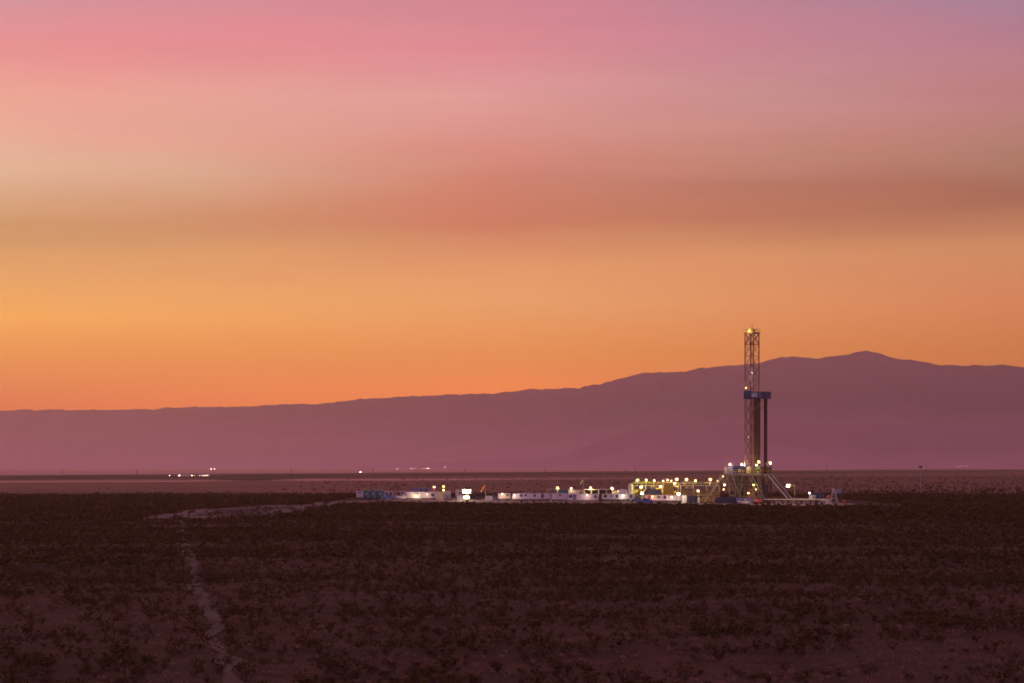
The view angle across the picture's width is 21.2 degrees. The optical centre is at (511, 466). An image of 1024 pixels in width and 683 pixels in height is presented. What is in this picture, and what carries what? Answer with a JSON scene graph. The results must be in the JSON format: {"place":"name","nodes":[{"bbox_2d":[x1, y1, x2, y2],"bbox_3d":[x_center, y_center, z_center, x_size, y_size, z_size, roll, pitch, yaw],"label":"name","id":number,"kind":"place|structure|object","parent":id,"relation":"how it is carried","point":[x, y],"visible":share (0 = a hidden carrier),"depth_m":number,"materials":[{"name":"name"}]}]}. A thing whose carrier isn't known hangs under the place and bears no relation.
{"place":"outdoors","nodes":[
{"label":"outdoors","id":0,"kind":"place"},
{"bbox_2d":[150,505,296,518],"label":"dirt road","id":1,"kind":"structure","parent":0,"point":[185,513],"depth_m":755.84,"materials":[{"name":"soil"}]},
{"bbox_2d":[252,500,395,516],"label":"dirt road","id":2,"kind":"structure","parent":0,"point":[303,506],"depth_m":878.53,"materials":[{"name":"soil"}]},
{"bbox_2d":[0,469,1023,682],"bbox_3d":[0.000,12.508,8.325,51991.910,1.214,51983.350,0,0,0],"label":"ground","id":3,"kind":"structure","parent":0,"point":[79,481],"depth_m":252.32,"materials":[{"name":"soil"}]},
{"bbox_2d":[6,648,36,663],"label":"creosote bush","id":4,"kind":"object","parent":3,"relation":"on","point":[15,652],"visible":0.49,"depth_m":173.49,"materials":[{"name":"green plant"}]},
{"bbox_2d":[28,652,61,668],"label":"creosote bush","id":5,"kind":"object","parent":3,"relation":"on","point":[53,661],"visible":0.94,"depth_m":169.31,"materials":[{"name":"green plant"}]},
{"bbox_2d":[91,655,113,668],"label":"creosote bush","id":6,"kind":"object","parent":3,"relation":"on","point":[94,659],"visible":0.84,"depth_m":169.26,"materials":[{"name":"green plant"}]},
{"bbox_2d":[96,654,119,670],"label":"creosote bush","id":7,"kind":"object","parent":3,"relation":"on","point":[107,663],"visible":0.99,"depth_m":167.83,"materials":[{"name":"green plant"}]},
{"bbox_2d":[99,648,120,664],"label":"creosote bush","id":8,"kind":"object","parent":3,"relation":"on","point":[116,652],"visible":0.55,"depth_m":172.85,"materials":[{"name":"green plant"}]},
{"bbox_2d":[109,642,125,654],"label":"creosote bush","id":9,"kind":"object","parent":3,"relation":"on","point":[110,650],"visible":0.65,"depth_m":181.79,"materials":[{"name":"green plant"}]},
{"bbox_2d":[111,645,131,656],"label":"creosote bush","id":10,"kind":"object","parent":3,"relation":"on","point":[127,649],"visible":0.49,"depth_m":180.34,"materials":[{"name":"green plant"}]},
{"bbox_2d":[115,647,135,662],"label":"creosote bush","id":11,"kind":"object","parent":3,"relation":"on","point":[123,653],"visible":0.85,"depth_m":173.67,"materials":[{"name":"green plant"}]},
{"bbox_2d":[127,661,152,679],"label":"creosote bush","id":12,"kind":"object","parent":3,"relation":"on","point":[139,671],"visible":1,"depth_m":159.77,"materials":[{"name":"green plant"}]},
{"bbox_2d":[137,653,159,665],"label":"creosote bush","id":13,"kind":"object","parent":3,"relation":"on","point":[144,657],"visible":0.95,"depth_m":171.92,"materials":[{"name":"green plant"}]},
{"bbox_2d":[190,658,207,665],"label":"creosote bush","id":14,"kind":"object","parent":3,"relation":"on","point":[194,663],"visible":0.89,"depth_m":170.01,"materials":[{"name":"green plant"}]},
{"bbox_2d":[202,675,217,682],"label":"creosote bush","id":15,"kind":"object","parent":3,"relation":"on","point":[206,680],"visible":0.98,"depth_m":155.03,"materials":[{"name":"green plant"}]},
{"bbox_2d":[179,521,245,682],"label":"trail","id":16,"kind":"object","parent":3,"relation":"on","point":[215,629],"visible":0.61,"depth_m":218.17,"materials":[{"name":"soil"}]},
{"bbox_2d":[206,651,230,672],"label":"creosote bush","id":17,"kind":"object","parent":3,"relation":"on","point":[221,667],"visible":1,"depth_m":163.88,"materials":[{"name":"green plant"}]},
{"bbox_2d":[231,659,265,679],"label":"creosote bush","id":18,"kind":"object","parent":3,"relation":"on","point":[245,673],"visible":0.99,"depth_m":158.31,"materials":[{"name":"green plant"}]},
{"bbox_2d":[275,647,287,656],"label":"creosote bush","id":19,"kind":"object","parent":3,"relation":"on","point":[278,651],"visible":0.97,"depth_m":180.49,"materials":[{"name":"green plant"}]},
{"bbox_2d":[284,669,321,682],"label":"creosote bush","id":20,"kind":"object","parent":3,"relation":"on","point":[302,681],"visible":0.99,"depth_m":150.09,"materials":[{"name":"green plant"}]},
{"bbox_2d":[294,674,319,682],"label":"creosote bush","id":21,"kind":"object","parent":3,"relation":"on","point":[305,678],"visible":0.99,"depth_m":150.38,"materials":[{"name":"green plant"}]},
{"bbox_2d":[306,639,331,655],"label":"creosote bush","id":22,"kind":"object","parent":3,"relation":"on","point":[317,649],"visible":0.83,"depth_m":179.82,"materials":[{"name":"green plant"}]},
{"bbox_2d":[317,658,335,672],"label":"creosote bush","id":23,"kind":"object","parent":3,"relation":"on","point":[328,666],"visible":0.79,"depth_m":162.81,"materials":[{"name":"green plant"}]},
{"bbox_2d":[318,646,345,672],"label":"creosote bush","id":24,"kind":"object","parent":3,"relation":"on","point":[326,656],"visible":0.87,"depth_m":163.69,"materials":[{"name":"green plant"}]},
{"bbox_2d":[323,660,353,676],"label":"creosote bush","id":25,"kind":"object","parent":3,"relation":"on","point":[342,668],"visible":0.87,"depth_m":159.83,"materials":[{"name":"green plant"}]},
{"bbox_2d":[325,656,351,667],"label":"creosote bush","id":26,"kind":"object","parent":3,"relation":"on","point":[344,661],"visible":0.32,"depth_m":167.43,"materials":[{"name":"green plant"}]},
{"bbox_2d":[356,491,362,498],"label":"site trailer","id":27,"kind":"object","parent":3,"relation":"on","point":[359,494],"visible":0.94,"depth_m":1066.00,"materials":[{"name":"purple paint"}]},
{"bbox_2d":[363,489,369,498],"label":"water tank","id":28,"kind":"object","parent":3,"relation":"on","point":[366,494],"visible":1,"depth_m":1056.00,"materials":[{"name":"blue metal"}]},
{"bbox_2d":[356,660,381,676],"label":"creosote bush","id":29,"kind":"object","parent":3,"relation":"on","point":[364,666],"visible":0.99,"depth_m":161.01,"materials":[{"name":"green plant"}]},
{"bbox_2d":[370,490,376,498],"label":"water tank","id":30,"kind":"object","parent":3,"relation":"on","point":[373,494],"visible":1,"depth_m":1056.00,"materials":[{"name":"metal"}]},
{"bbox_2d":[376,668,390,677],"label":"creosote bush","id":31,"kind":"object","parent":3,"relation":"on","point":[385,672],"visible":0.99,"depth_m":160.15,"materials":[{"name":"green plant"}]},
{"bbox_2d":[375,638,402,654],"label":"creosote bush","id":32,"kind":"object","parent":3,"relation":"on","point":[388,647],"visible":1,"depth_m":181.90,"materials":[{"name":"green plant"}]},
{"bbox_2d":[409,659,422,666],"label":"creosote bush","id":33,"kind":"object","parent":3,"relation":"on","point":[417,663],"visible":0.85,"depth_m":170.02,"materials":[{"name":"green plant"}]},
{"bbox_2d":[416,665,438,679],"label":"creosote bush","id":34,"kind":"object","parent":3,"relation":"on","point":[432,671],"visible":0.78,"depth_m":159.63,"materials":[{"name":"green plant"}]},
{"bbox_2d":[425,656,454,672],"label":"creosote bush","id":35,"kind":"object","parent":3,"relation":"on","point":[445,661],"visible":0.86,"depth_m":166.33,"materials":[{"name":"green plant"}]},
{"bbox_2d":[442,655,459,668],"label":"creosote bush","id":36,"kind":"object","parent":3,"relation":"on","point":[454,661],"visible":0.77,"depth_m":171.72,"materials":[{"name":"green plant"}]},
{"bbox_2d":[463,672,485,682],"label":"creosote bush","id":37,"kind":"object","parent":3,"relation":"on","point":[478,679],"visible":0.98,"depth_m":153.61,"materials":[{"name":"green plant"}]},
{"bbox_2d":[488,659,506,672],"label":"creosote bush","id":38,"kind":"object","parent":3,"relation":"on","point":[497,665],"visible":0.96,"depth_m":167.36,"materials":[{"name":"green plant"}]},
{"bbox_2d":[0,475,1023,682],"bbox_3d":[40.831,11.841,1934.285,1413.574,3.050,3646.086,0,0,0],"label":"scrub","id":39,"kind":"object","parent":3,"relation":"on","point":[933,511],"visible":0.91,"depth_m":380.44,"materials":[{"name":"green plant"}]},
{"bbox_2d":[520,672,547,682],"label":"creosote bush","id":40,"kind":"object","parent":3,"relation":"on","point":[543,676],"visible":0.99,"depth_m":153.17,"materials":[{"name":"green plant"}]},
{"bbox_2d":[528,660,541,675],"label":"creosote bush","id":41,"kind":"object","parent":3,"relation":"on","point":[537,670],"visible":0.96,"depth_m":164.63,"materials":[{"name":"green plant"}]},
{"bbox_2d":[549,667,562,676],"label":"creosote bush","id":42,"kind":"object","parent":3,"relation":"on","point":[556,672],"visible":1,"depth_m":164.37,"materials":[{"name":"green plant"}]},
{"bbox_2d":[544,656,571,670],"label":"creosote bush","id":43,"kind":"object","parent":3,"relation":"on","point":[551,660],"visible":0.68,"depth_m":171.55,"materials":[{"name":"green plant"}]},
{"bbox_2d":[553,660,580,676],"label":"creosote bush","id":44,"kind":"object","parent":3,"relation":"on","point":[570,668],"visible":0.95,"depth_m":163.94,"materials":[{"name":"green plant"}]},
{"bbox_2d":[557,640,581,654],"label":"creosote bush","id":45,"kind":"object","parent":3,"relation":"on","point":[571,646],"visible":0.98,"depth_m":181.59,"materials":[{"name":"green plant"}]},
{"bbox_2d":[562,672,580,682],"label":"creosote bush","id":46,"kind":"object","parent":3,"relation":"on","point":[577,677],"visible":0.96,"depth_m":158.12,"materials":[{"name":"green plant"}]},
{"bbox_2d":[575,642,599,656],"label":"creosote bush","id":47,"kind":"object","parent":3,"relation":"on","point":[579,647],"visible":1,"depth_m":180.68,"materials":[{"name":"green plant"}]},
{"bbox_2d":[576,661,599,672],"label":"creosote bush","id":48,"kind":"object","parent":3,"relation":"on","point":[583,666],"visible":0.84,"depth_m":167.95,"materials":[{"name":"green plant"}]},
{"bbox_2d":[379,498,853,505],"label":"drill pad","id":49,"kind":"object","parent":3,"relation":"on","point":[452,500],"visible":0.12,"depth_m":976.49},
{"bbox_2d":[377,490,384,498],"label":"water tank","id":50,"kind":"object","parent":49,"relation":"on","point":[380,493],"visible":0.82,"depth_m":1056.00,"materials":[{"name":"grey metal"}]},
{"bbox_2d":[381,495,396,499],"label":"pickup truck","id":51,"kind":"object","parent":49,"relation":"on","point":[386,497],"visible":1,"depth_m":1029.19,"materials":[{"name":"blue paint"}]},
{"bbox_2d":[411,488,429,491],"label":"site trailer","id":52,"kind":"object","parent":49,"relation":"on","point":[420,489],"visible":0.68,"depth_m":1066.00,"materials":[{"name":"blue paint"}]},
{"bbox_2d":[406,491,435,499],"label":"office trailer","id":53,"kind":"object","parent":49,"relation":"on","point":[420,495],"visible":1,"depth_m":1036.00,"materials":[{"name":"white paint"}]},
{"bbox_2d":[436,492,442,499],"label":"generator container","id":54,"kind":"object","parent":49,"relation":"on","point":[439,495],"visible":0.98,"depth_m":1029.91,"materials":[{"name":"beige metal"}]},
{"bbox_2d":[444,489,450,499],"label":"generator","id":55,"kind":"object","parent":49,"relation":"on","point":[447,493],"visible":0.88,"depth_m":1032.00,"materials":[{"name":"metal"}]},
{"bbox_2d":[447,490,462,498],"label":"lorry","id":56,"kind":"object","parent":49,"relation":"on","point":[458,492],"visible":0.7,"depth_m":1033.54,"materials":[{"name":"metal"}]},
{"bbox_2d":[462,489,471,500],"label":"light tower","id":57,"kind":"structure","parent":49,"relation":"on","point":[466,491],"depth_m":1000.30,"materials":[{"name":"beige paint"}]},
{"bbox_2d":[498,493,510,500],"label":"travel trailer","id":58,"kind":"object","parent":49,"relation":"on","point":[504,496],"visible":1,"depth_m":992.00,"materials":[{"name":"beige paint"}]},
{"bbox_2d":[512,492,550,501],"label":"office trailer","id":59,"kind":"object","parent":49,"relation":"on","point":[527,496],"visible":0.98,"depth_m":975.00,"materials":[{"name":"white paint"}]},
{"bbox_2d":[551,493,567,501],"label":"site trailer","id":60,"kind":"object","parent":49,"relation":"on","point":[559,497],"visible":1,"depth_m":972.00,"materials":[{"name":"white paint"}]},
{"bbox_2d":[568,487,583,493],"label":"site trailer","id":61,"kind":"object","parent":49,"relation":"on","point":[575,491],"visible":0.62,"depth_m":1006.00,"materials":[{"name":"beige paint"}]},
{"bbox_2d":[568,494,598,501],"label":"office trailer","id":62,"kind":"object","parent":49,"relation":"on","point":[582,497],"visible":0.98,"depth_m":970.00,"materials":[{"name":"white paint"}]},
{"bbox_2d":[584,487,612,495],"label":"open shelter","id":63,"kind":"object","parent":49,"relation":"on","point":[590,490],"visible":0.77,"depth_m":1003.80,"materials":[{"name":"white paint"}]},
{"bbox_2d":[602,493,633,501],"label":"office trailer","id":64,"kind":"object","parent":49,"relation":"on","point":[616,497],"visible":0.99,"depth_m":966.00,"materials":[{"name":"white paint"}]},
{"bbox_2d":[628,483,632,501],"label":"tall tank","id":65,"kind":"object","parent":49,"relation":"on","point":[630,488],"visible":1,"depth_m":966.10,"materials":[{"name":"white metal"}]},
{"bbox_2d":[633,479,652,501],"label":"mud tank","id":66,"kind":"object","parent":49,"relation":"on","point":[636,493],"visible":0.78,"depth_m":968.00,"materials":[{"name":"beige metal"}]},
{"bbox_2d":[637,498,654,502],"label":"pickup truck","id":67,"kind":"object","parent":49,"relation":"on","point":[645,500],"visible":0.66,"depth_m":915.04,"materials":[{"name":"blue paint"}]},
{"bbox_2d":[644,489,661,494],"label":"covered tank","id":68,"kind":"object","parent":49,"relation":"on","point":[653,491],"visible":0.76,"depth_m":951.90,"materials":[{"name":"metal"}]},
{"bbox_2d":[645,494,681,502],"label":"office trailer","id":69,"kind":"object","parent":49,"relation":"on","point":[667,498],"visible":0.82,"depth_m":940.00,"materials":[{"name":"white paint"}]},
{"bbox_2d":[653,478,679,494],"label":"mud tank","id":70,"kind":"object","parent":49,"relation":"on","point":[674,491],"visible":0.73,"depth_m":967.52,"materials":[{"name":"beige metal"}]},
{"bbox_2d":[663,483,672,494],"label":"yellow hopper","id":71,"kind":"object","parent":49,"relation":"on","point":[667,488],"visible":0.77,"depth_m":956.00,"materials":[{"name":"paint"}]},
{"bbox_2d":[689,496,701,502],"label":"shipping container","id":72,"kind":"object","parent":49,"relation":"on","point":[693,499],"visible":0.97,"depth_m":940.08,"materials":[{"name":"grey metal"}]},
{"bbox_2d":[679,478,719,501],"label":"mud tank","id":73,"kind":"object","parent":49,"relation":"on","point":[693,492],"visible":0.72,"depth_m":968.00,"materials":[{"name":"beige metal"}]},
{"bbox_2d":[715,497,735,502],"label":"roll off bin","id":74,"kind":"object","parent":49,"relation":"on","point":[725,499],"visible":0.97,"depth_m":926.00,"materials":[{"name":"blue metal"}]},
{"bbox_2d":[704,325,791,502],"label":"drilling rig","id":75,"kind":"object","parent":49,"relation":"on","point":[760,487],"visible":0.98,"depth_m":929.00,"materials":[{"name":"metal"}]},
{"bbox_2d":[754,399,754,465],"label":"drill pipe stand","id":76,"kind":"object","parent":75,"relation":"on","point":[754,432],"visible":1,"depth_m":927.50,"materials":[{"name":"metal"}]},
{"bbox_2d":[755,399,755,465],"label":"drill pipe stand","id":77,"kind":"object","parent":75,"relation":"on","point":[755,432],"visible":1,"depth_m":927.25,"materials":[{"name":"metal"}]},
{"bbox_2d":[756,398,756,463],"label":"drill pipe stand","id":78,"kind":"object","parent":75,"relation":"on","point":[756,431],"visible":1,"depth_m":927.02,"materials":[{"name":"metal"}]},
{"bbox_2d":[757,398,757,463],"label":"drill pipe stand","id":79,"kind":"object","parent":75,"relation":"on","point":[757,431],"visible":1,"depth_m":926.79,"materials":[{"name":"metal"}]},
{"bbox_2d":[758,398,758,465],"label":"drill pipe stand","id":80,"kind":"object","parent":75,"relation":"on","point":[758,431],"visible":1,"depth_m":926.96,"materials":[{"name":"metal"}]},
{"bbox_2d":[759,398,759,465],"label":"drill pipe stand","id":81,"kind":"object","parent":75,"relation":"on","point":[759,431],"visible":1,"depth_m":927.40,"materials":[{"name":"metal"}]},
{"bbox_2d":[764,398,764,472],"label":"drill collar","id":82,"kind":"object","parent":75,"relation":"attached to","point":[764,435],"visible":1,"depth_m":926.68,"materials":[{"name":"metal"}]},
{"bbox_2d":[765,398,765,470],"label":"drill collar","id":83,"kind":"object","parent":75,"relation":"attached to","point":[765,434],"visible":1,"depth_m":926.43,"materials":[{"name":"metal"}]},
{"bbox_2d":[766,398,766,470],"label":"drill collar","id":84,"kind":"object","parent":75,"relation":"attached to","point":[766,434],"visible":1,"depth_m":926.49,"materials":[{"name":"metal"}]},
{"bbox_2d":[789,495,829,503],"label":"catwalk","id":85,"kind":"object","parent":49,"relation":"on","point":[813,497],"visible":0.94,"depth_m":915.25,"materials":[{"name":"beige paint"}]},
{"bbox_2d":[810,493,825,501],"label":"shipping container","id":86,"kind":"object","parent":49,"relation":"on","point":[820,495],"visible":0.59,"depth_m":949.91,"materials":[{"name":"blue metal"}]},
{"bbox_2d":[610,661,639,682],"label":"creosote bush","id":87,"kind":"object","parent":3,"relation":"on","point":[624,671],"visible":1,"depth_m":154.72,"materials":[{"name":"green plant"}]},
{"bbox_2d":[615,671,650,682],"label":"creosote bush","id":88,"kind":"object","parent":3,"relation":"on","point":[625,678],"visible":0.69,"depth_m":156.43,"materials":[{"name":"green plant"}]},
{"bbox_2d":[672,662,702,680],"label":"creosote bush","id":89,"kind":"object","parent":3,"relation":"on","point":[680,673],"visible":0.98,"depth_m":162.22,"materials":[{"name":"green plant"}]},
{"bbox_2d":[711,643,729,659],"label":"creosote bush","id":90,"kind":"object","parent":3,"relation":"on","point":[723,652],"visible":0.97,"depth_m":179.42,"materials":[{"name":"green plant"}]},
{"bbox_2d":[749,671,763,680],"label":"creosote bush","id":91,"kind":"object","parent":3,"relation":"on","point":[757,676],"visible":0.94,"depth_m":161.27,"materials":[{"name":"green plant"}]},
{"bbox_2d":[761,672,783,682],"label":"creosote bush","id":92,"kind":"object","parent":3,"relation":"on","point":[768,679],"visible":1,"depth_m":157.17,"materials":[{"name":"green plant"}]},
{"bbox_2d":[777,659,793,670],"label":"creosote bush","id":93,"kind":"object","parent":3,"relation":"on","point":[782,665],"visible":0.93,"depth_m":171.06,"materials":[{"name":"green plant"}]},
{"bbox_2d":[788,639,809,656],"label":"creosote bush","id":94,"kind":"object","parent":3,"relation":"on","point":[794,647],"visible":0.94,"depth_m":181.20,"materials":[{"name":"green plant"}]},
{"bbox_2d":[790,668,816,682],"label":"creosote bush","id":95,"kind":"object","parent":3,"relation":"on","point":[804,677],"visible":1,"depth_m":156.95,"materials":[{"name":"green plant"}]},
{"bbox_2d":[816,668,831,678],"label":"creosote bush","id":96,"kind":"object","parent":3,"relation":"on","point":[823,672],"visible":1,"depth_m":162.44,"materials":[{"name":"green plant"}]},
{"bbox_2d":[833,668,848,678],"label":"creosote bush","id":97,"kind":"object","parent":3,"relation":"on","point":[837,673],"visible":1,"depth_m":161.75,"materials":[{"name":"green plant"}]},
{"bbox_2d":[861,663,874,675],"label":"creosote bush","id":98,"kind":"object","parent":3,"relation":"on","point":[870,671],"visible":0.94,"depth_m":163.76,"materials":[{"name":"green plant"}]},
{"bbox_2d":[900,671,915,681],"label":"creosote bush","id":99,"kind":"object","parent":3,"relation":"on","point":[908,675],"visible":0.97,"depth_m":158.50,"materials":[{"name":"green plant"}]},
{"bbox_2d":[930,674,944,682],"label":"creosote bush","id":100,"kind":"object","parent":3,"relation":"on","point":[936,678],"visible":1,"depth_m":157.43,"materials":[{"name":"green plant"}]},
{"bbox_2d":[987,665,1017,682],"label":"creosote bush","id":101,"kind":"object","parent":3,"relation":"on","point":[1004,674],"visible":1,"depth_m":152.30,"materials":[{"name":"green plant"}]},
{"bbox_2d":[998,663,1023,673],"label":"creosote bush","id":102,"kind":"object","parent":3,"relation":"on","point":[1008,668],"visible":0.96,"depth_m":161.54,"materials":[{"name":"green plant"}]},
{"bbox_2d":[1003,650,1022,658],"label":"creosote bush","id":103,"kind":"object","parent":3,"relation":"on","point":[1016,653],"visible":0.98,"depth_m":178.35,"materials":[{"name":"green plant"}]},
{"bbox_2d":[0,351,1023,468],"bbox_3d":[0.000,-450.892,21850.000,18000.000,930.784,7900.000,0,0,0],"label":"mountains","id":104,"kind":"structure","parent":0,"point":[862,387],"depth_m":20654.81,"materials":[{"name":"stone"}]},
{"bbox_2d":[0,0,1023,410],"label":"sky","id":105,"kind":"structure","parent":0,"point":[204,203],"materials":[{"name":"orange"}]},
{"bbox_2d":[351,422,1023,468],"bbox_3d":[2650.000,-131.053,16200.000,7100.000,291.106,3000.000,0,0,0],"label":"foothills","id":106,"kind":"structure","parent":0,"point":[967,445],"depth_m":15675.13,"materials":[{"name":"stone"}]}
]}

